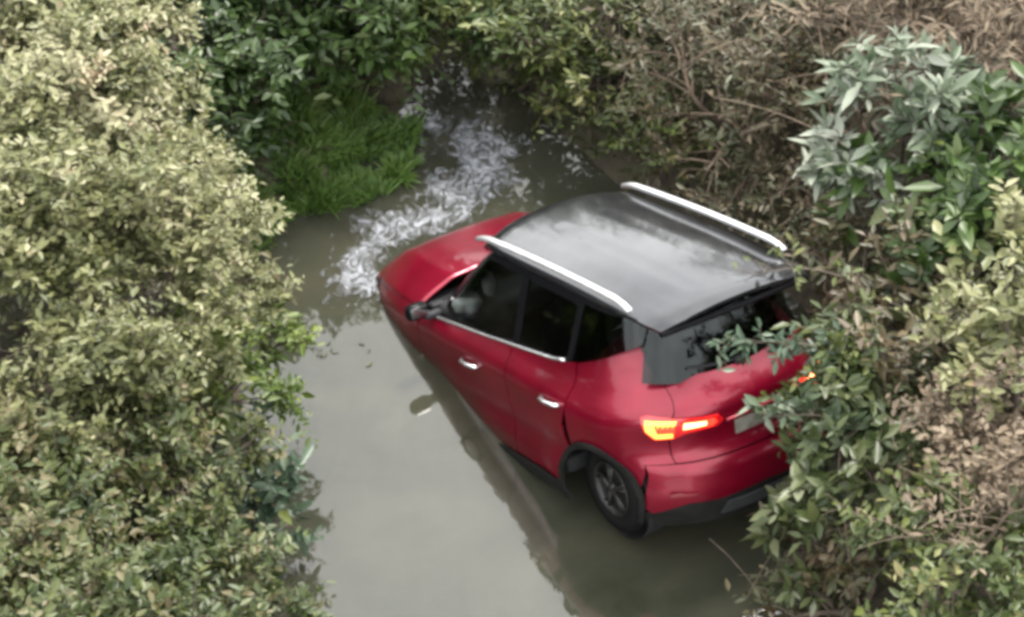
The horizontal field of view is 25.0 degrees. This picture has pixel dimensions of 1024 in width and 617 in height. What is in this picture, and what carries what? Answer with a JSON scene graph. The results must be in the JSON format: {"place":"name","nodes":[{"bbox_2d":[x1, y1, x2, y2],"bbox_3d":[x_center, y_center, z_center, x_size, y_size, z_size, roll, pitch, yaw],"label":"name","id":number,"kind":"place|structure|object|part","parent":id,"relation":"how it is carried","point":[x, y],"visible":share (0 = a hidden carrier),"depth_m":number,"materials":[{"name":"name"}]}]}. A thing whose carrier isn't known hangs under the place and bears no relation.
{"place":"outdoors","nodes":[
{"label":"outdoors","id":0,"kind":"place"},
{"bbox_2d":[0,0,1023,616],"bbox_3d":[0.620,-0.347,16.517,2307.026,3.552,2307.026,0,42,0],"label":"ground","id":1,"kind":"structure","parent":0,"point":[610,164],"depth_m":17.38,"materials":[{"name":"soil"}]},
{"bbox_2d":[0,0,221,170],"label":"shrub","id":2,"kind":"object","parent":1,"relation":"on","point":[50,46],"visible":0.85,"depth_m":14.71,"materials":[{"name":"green plant"}]},
{"bbox_2d":[0,65,295,318],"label":"shrub","id":3,"kind":"object","parent":1,"relation":"on","point":[61,186],"visible":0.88,"depth_m":13.83,"materials":[{"name":"green plant"}]},
{"bbox_2d":[0,194,303,538],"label":"shrub","id":4,"kind":"object","parent":1,"relation":"on","point":[89,349],"visible":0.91,"depth_m":13.52,"materials":[{"name":"green plant"}]},
{"bbox_2d":[0,339,305,616],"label":"shrub","id":5,"kind":"object","parent":1,"relation":"on","point":[159,422],"visible":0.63,"depth_m":13.23,"materials":[{"name":"green plant"}]},
{"bbox_2d":[0,411,336,616],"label":"shrub","id":6,"kind":"object","parent":1,"relation":"on","point":[150,567],"visible":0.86,"depth_m":12.81,"materials":[{"name":"green plant"}]},
{"bbox_2d":[147,0,312,190],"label":"shrub","id":7,"kind":"object","parent":1,"relation":"on","point":[228,45],"visible":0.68,"depth_m":16.72,"materials":[{"name":"green plant"}]},
{"bbox_2d":[154,276,323,448],"bbox_3d":[-1.799,0.369,14.963,1.147,1.719,1.604,0,42,0],"label":"shrub","id":8,"kind":"object","parent":1,"relation":"on","point":[279,397],"visible":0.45,"depth_m":14.73,"materials":[{"name":"green plant"}]},
{"bbox_2d":[181,397,330,557],"bbox_3d":[-1.651,1.197,14.693,0.724,1.078,0.984,-28,49,-27],"label":"shrub","id":9,"kind":"object","parent":1,"relation":"on","point":[272,488],"visible":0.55,"depth_m":14.39,"materials":[{"name":"green plant"}]},
{"bbox_2d":[278,510,291,523],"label":"leaf","id":10,"kind":"object","parent":9,"relation":"on","point":[284,515],"visible":0.91,"depth_m":14.44,"materials":[{"name":"green plant"}]},
{"bbox_2d":[184,0,439,103],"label":"shrub","id":11,"kind":"object","parent":1,"relation":"on","point":[297,25],"visible":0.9,"depth_m":17.24,"materials":[{"name":"green plant"}]},
{"bbox_2d":[222,69,428,260],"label":"grass","id":12,"kind":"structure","parent":1,"relation":"on","point":[354,135],"depth_m":17.75,"materials":[{"name":"green plant"}]},
{"bbox_2d":[298,0,505,117],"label":"shrub","id":13,"kind":"object","parent":1,"relation":"on","point":[408,42],"visible":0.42,"depth_m":17.63,"materials":[{"name":"green plant"}]},
{"bbox_2d":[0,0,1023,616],"bbox_3d":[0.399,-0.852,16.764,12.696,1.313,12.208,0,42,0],"label":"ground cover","id":14,"kind":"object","parent":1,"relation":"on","point":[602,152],"visible":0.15,"depth_m":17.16,"materials":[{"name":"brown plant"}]},
{"bbox_2d":[399,0,631,144],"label":"shrub","id":15,"kind":"object","parent":1,"relation":"on","point":[516,30],"visible":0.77,"depth_m":17.75,"materials":[{"name":"green plant"}]},
{"bbox_2d":[376,182,827,538],"bbox_3d":[0.482,0.097,16.041,2.080,1.721,4.075,-21,26,-26],"label":"red car","id":16,"kind":"object","parent":1,"relation":"on","point":[622,308],"visible":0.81,"depth_m":14.69,"materials":[{"name":"paint"}]},
{"bbox_3d":[-0.305,0.458,15.855,0.171,0.748,1.181,-21,26,-26],"label":"front door","id":17,"kind":"part","parent":16,"relation":"part of","materials":[{"name":"red paint"}]},
{"bbox_3d":[0.207,0.662,15.085,0.218,0.842,0.739,-21,26,-26],"label":"rear door","id":18,"kind":"part","parent":16,"relation":"part of","materials":[{"name":"red paint"}]},
{"bbox_3d":[0.244,0.108,14.929,0.139,0.421,0.630,-21,26,-26],"label":"rear window","id":19,"kind":"part","parent":16,"relation":"part of","materials":[{"name":"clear glass"}]},
{"bbox_3d":[0.300,-0.123,14.851,0.049,0.094,0.670,-21,26,-26],"label":"window frame","id":20,"kind":"part","parent":16,"relation":"part of","materials":[{"name":"black plastic"}]},
{"bbox_3d":[0.735,0.216,14.463,0.805,0.594,0.277,17,45,18],"label":"quarter window","id":21,"kind":"part","parent":16,"relation":"part of","materials":[{"name":"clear glass"}]},
{"bbox_3d":[1.328,0.141,14.441,1.211,0.420,0.233,-21,26,-26],"label":"rear window","id":22,"kind":"part","parent":16,"relation":"part of","materials":[{"name":"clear glass"}]},
{"bbox_2d":[504,0,727,186],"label":"shrub","id":23,"kind":"object","parent":1,"relation":"on","point":[576,76],"visible":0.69,"depth_m":17.50,"materials":[{"name":"green plant"}]},
{"bbox_2d":[578,0,852,247],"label":"shrub","id":24,"kind":"object","parent":1,"relation":"on","point":[692,15],"visible":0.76,"depth_m":16.90,"materials":[{"name":"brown plant"}]},
{"bbox_2d":[710,459,912,616],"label":"shrub","id":25,"kind":"object","parent":1,"relation":"on","point":[860,564],"visible":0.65,"depth_m":13.89,"materials":[{"name":"green plant"}]},
{"bbox_2d":[689,0,946,273],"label":"shrub","id":26,"kind":"object","parent":1,"relation":"on","point":[801,57],"visible":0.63,"depth_m":16.28,"materials":[{"name":"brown plant"}]},
{"bbox_2d":[650,18,782,90],"bbox_3d":[1.593,-1.747,16.474,1.186,0.618,0.508,-5,42,-5],"label":"twig","id":27,"kind":"object","parent":26,"relation":"on","point":[721,45],"visible":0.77,"depth_m":16.35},
{"bbox_2d":[823,491,860,615],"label":"twig","id":28,"kind":"object","parent":1,"relation":"on","point":[857,599],"visible":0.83,"depth_m":13.63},
{"bbox_2d":[766,287,954,480],"bbox_3d":[2.159,0.697,14.389,1.222,1.482,1.211,0,42,0],"label":"shrub","id":29,"kind":"object","parent":1,"relation":"on","point":[852,389],"visible":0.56,"depth_m":14.00,"materials":[{"name":"green plant"}]},
{"bbox_2d":[756,310,896,418],"bbox_3d":[1.940,0.360,14.025,0.958,0.559,0.485,-26,48,-26],"label":"branch","id":30,"kind":"object","parent":29,"relation":"attached to","point":[793,389],"visible":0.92,"depth_m":13.96,"materials":[{"name":"green plant"}]},
{"bbox_2d":[739,387,1012,616],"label":"shrub","id":31,"kind":"object","parent":1,"relation":"on","point":[815,501],"visible":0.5,"depth_m":13.72,"materials":[{"name":"green plant"}]},
{"bbox_2d":[736,380,880,444],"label":"branch","id":32,"kind":"object","parent":31,"relation":"attached to","point":[794,409],"visible":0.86,"depth_m":13.88,"materials":[{"name":"green plant"}]},
{"bbox_2d":[740,0,1023,141],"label":"shrub","id":33,"kind":"object","parent":1,"relation":"on","point":[938,26],"visible":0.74,"depth_m":15.69,"materials":[{"name":"plant"}]},
{"bbox_2d":[787,25,1007,274],"bbox_3d":[2.554,-0.961,15.592,1.350,2.240,1.384,17,45,18],"label":"shrub","id":34,"kind":"object","parent":1,"relation":"on","point":[870,71],"visible":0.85,"depth_m":15.12,"materials":[{"name":"green plant"}]},
{"bbox_2d":[713,97,870,164],"bbox_3d":[1.968,-1.154,15.704,1.446,0.274,0.176,25,48,25],"label":"twig","id":35,"kind":"object","parent":34,"relation":"attached to","point":[777,113],"visible":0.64,"depth_m":15.79,"materials":[{"name":"brown wood"}]},
{"bbox_2d":[779,191,1023,414],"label":"shrub","id":36,"kind":"object","parent":1,"relation":"on","point":[901,320],"visible":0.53,"depth_m":14.47,"materials":[{"name":"green plant"}]},
{"bbox_2d":[705,317,843,374],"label":"branch","id":37,"kind":"object","parent":36,"relation":"on","point":[777,345],"visible":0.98,"depth_m":14.01,"materials":[{"name":"green plant"}]},
{"bbox_2d":[733,232,888,306],"bbox_3d":[1.893,-0.184,14.432,1.022,0.632,0.367,-11,43,-12],"label":"branch","id":38,"kind":"object","parent":36,"relation":"attached to","point":[837,264],"visible":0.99,"depth_m":14.35,"materials":[{"name":"green plant"}]},
{"bbox_2d":[810,60,1023,315],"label":"shrub","id":39,"kind":"object","parent":1,"relation":"on","point":[961,215],"visible":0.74,"depth_m":14.64,"materials":[{"name":"green plant"}]},
{"bbox_2d":[832,444,1023,616],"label":"shrub","id":40,"kind":"object","parent":1,"relation":"on","point":[934,570],"visible":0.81,"depth_m":12.90,"materials":[{"name":"green plant"}]},
{"bbox_2d":[934,469,944,602],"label":"twig","id":41,"kind":"object","parent":1,"relation":"on","point":[941,510],"visible":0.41,"depth_m":13.04,"materials":[{"name":"brown wood"}]},
{"bbox_2d":[856,367,1023,616],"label":"shrub","id":42,"kind":"object","parent":1,"relation":"on","point":[980,546],"visible":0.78,"depth_m":12.78,"materials":[{"name":"plant"}]},
{"bbox_2d":[875,337,1023,551],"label":"shrub","id":43,"kind":"object","parent":1,"relation":"on","point":[991,438],"visible":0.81,"depth_m":13.18,"materials":[{"name":"plant"}]},
{"bbox_2d":[883,177,1023,436],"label":"shrub","id":44,"kind":"object","parent":1,"relation":"on","point":[1006,308],"visible":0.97,"depth_m":13.65,"materials":[{"name":"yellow plant"}]},
{"bbox_2d":[227,56,829,616],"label":"water","id":45,"kind":"structure","parent":0,"point":[427,492],"depth_m":15.44,"materials":[{"name":"grey liquid"}]},
{"bbox_2d":[279,598,330,616],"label":"floating leaves","id":46,"kind":"object","parent":45,"relation":"on","point":[328,602],"visible":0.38,"depth_m":14.62,"materials":[{"name":"green plant"}]},
{"bbox_2d":[300,320,325,332],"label":"floating leaves","id":47,"kind":"object","parent":45,"relation":"on","point":[316,324],"visible":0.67,"depth_m":16.56,"materials":[{"name":"green plant"}]},
{"bbox_2d":[282,340,371,366],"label":"floating leaves","id":48,"kind":"object","parent":45,"relation":"on","point":[325,354],"visible":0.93,"depth_m":16.35,"materials":[{"name":"green plant"}]},
{"bbox_2d":[321,108,529,299],"bbox_3d":[-0.607,-0.756,17.523,1.268,0.012,2.759,14,44,15],"label":"foam","id":49,"kind":"object","parent":45,"relation":"on","point":[435,216],"visible":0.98,"depth_m":17.65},
{"bbox_2d":[439,172,449,179],"bbox_3d":[-0.519,-1.014,17.813,0.104,0.061,0.087,0,42,0],"label":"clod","id":50,"kind":"object","parent":45,"relation":"on","point":[444,176],"visible":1,"depth_m":17.79,"materials":[{"name":"grey"}]}
]}

